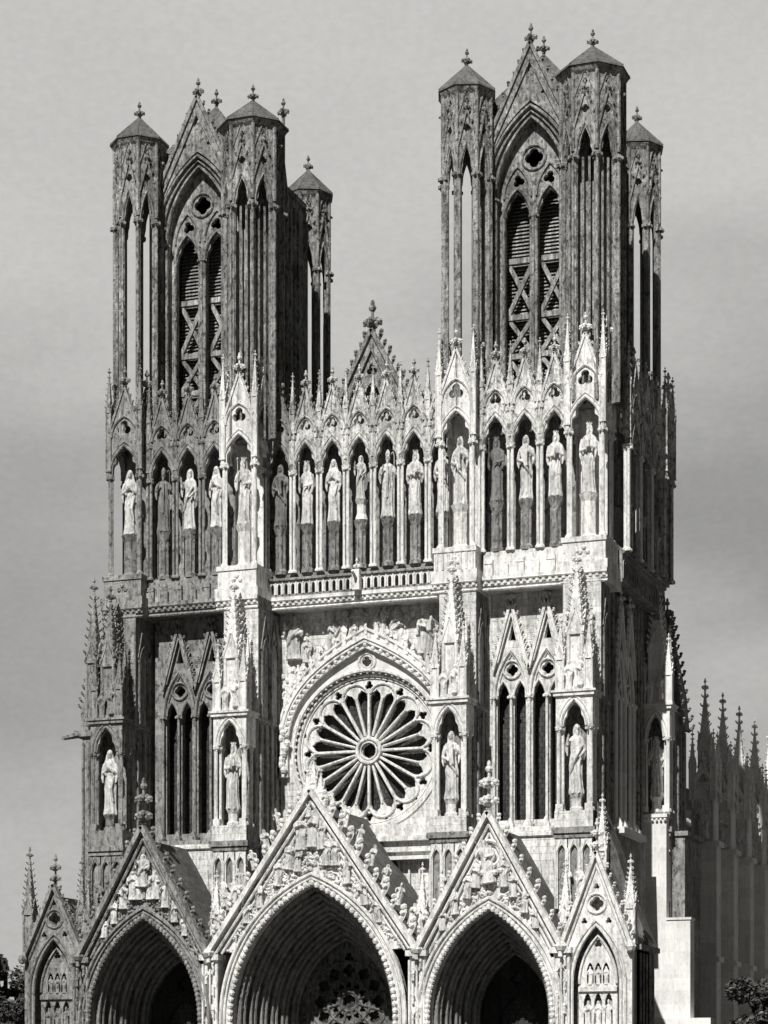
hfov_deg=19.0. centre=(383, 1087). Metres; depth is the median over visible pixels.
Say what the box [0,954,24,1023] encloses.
leafy tree
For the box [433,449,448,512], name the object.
statue
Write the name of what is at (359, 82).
sky
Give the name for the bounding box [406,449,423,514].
statue
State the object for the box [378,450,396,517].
statue
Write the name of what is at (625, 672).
wing window
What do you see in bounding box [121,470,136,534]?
statue
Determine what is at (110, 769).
statue
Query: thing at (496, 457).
statue
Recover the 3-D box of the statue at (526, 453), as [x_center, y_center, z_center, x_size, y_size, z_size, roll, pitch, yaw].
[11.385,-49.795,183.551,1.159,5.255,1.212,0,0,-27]
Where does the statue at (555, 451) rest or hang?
on the cathedral
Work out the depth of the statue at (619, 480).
185.76 m
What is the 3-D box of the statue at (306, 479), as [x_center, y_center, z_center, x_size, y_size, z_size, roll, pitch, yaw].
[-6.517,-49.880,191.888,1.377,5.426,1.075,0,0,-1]
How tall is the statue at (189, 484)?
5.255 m
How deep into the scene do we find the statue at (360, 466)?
190.10 m
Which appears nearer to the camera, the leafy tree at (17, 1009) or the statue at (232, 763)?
the statue at (232, 763)
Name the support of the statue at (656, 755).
on the cathedral
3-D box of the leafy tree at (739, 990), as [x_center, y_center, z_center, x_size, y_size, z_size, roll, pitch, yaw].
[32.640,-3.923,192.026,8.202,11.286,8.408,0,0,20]
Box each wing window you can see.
[155,616,223,844]
[487,590,562,831]
[609,589,646,841]
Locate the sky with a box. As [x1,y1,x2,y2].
[0,0,767,999]
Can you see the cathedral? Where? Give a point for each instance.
(336, 681)
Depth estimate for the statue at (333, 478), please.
190.81 m
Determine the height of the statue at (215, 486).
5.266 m
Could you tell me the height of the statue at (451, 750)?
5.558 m
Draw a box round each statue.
[101,750,117,814]
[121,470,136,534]
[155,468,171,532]
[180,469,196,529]
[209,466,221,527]
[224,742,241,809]
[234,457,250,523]
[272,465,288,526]
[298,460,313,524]
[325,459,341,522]
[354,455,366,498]
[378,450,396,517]
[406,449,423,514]
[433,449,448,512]
[441,731,460,799]
[451,436,468,503]
[487,436,504,501]
[517,435,534,499]
[546,430,564,496]
[565,724,586,793]
[579,422,597,492]
[614,441,623,507]
[648,736,663,797]
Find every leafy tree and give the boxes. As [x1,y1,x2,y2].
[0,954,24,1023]
[3,993,24,1023]
[723,976,767,1023]
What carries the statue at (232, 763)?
on the cathedral
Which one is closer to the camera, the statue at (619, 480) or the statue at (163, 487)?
the statue at (619, 480)
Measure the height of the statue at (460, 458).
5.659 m
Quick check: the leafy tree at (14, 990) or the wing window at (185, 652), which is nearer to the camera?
the wing window at (185, 652)
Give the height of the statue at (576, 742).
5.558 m
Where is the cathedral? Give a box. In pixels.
[18,23,767,1023]
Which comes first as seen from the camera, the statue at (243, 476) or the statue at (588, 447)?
the statue at (588, 447)
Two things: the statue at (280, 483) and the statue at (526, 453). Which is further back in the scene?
the statue at (280, 483)
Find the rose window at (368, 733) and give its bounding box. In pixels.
[291,668,436,824]
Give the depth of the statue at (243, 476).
191.63 m

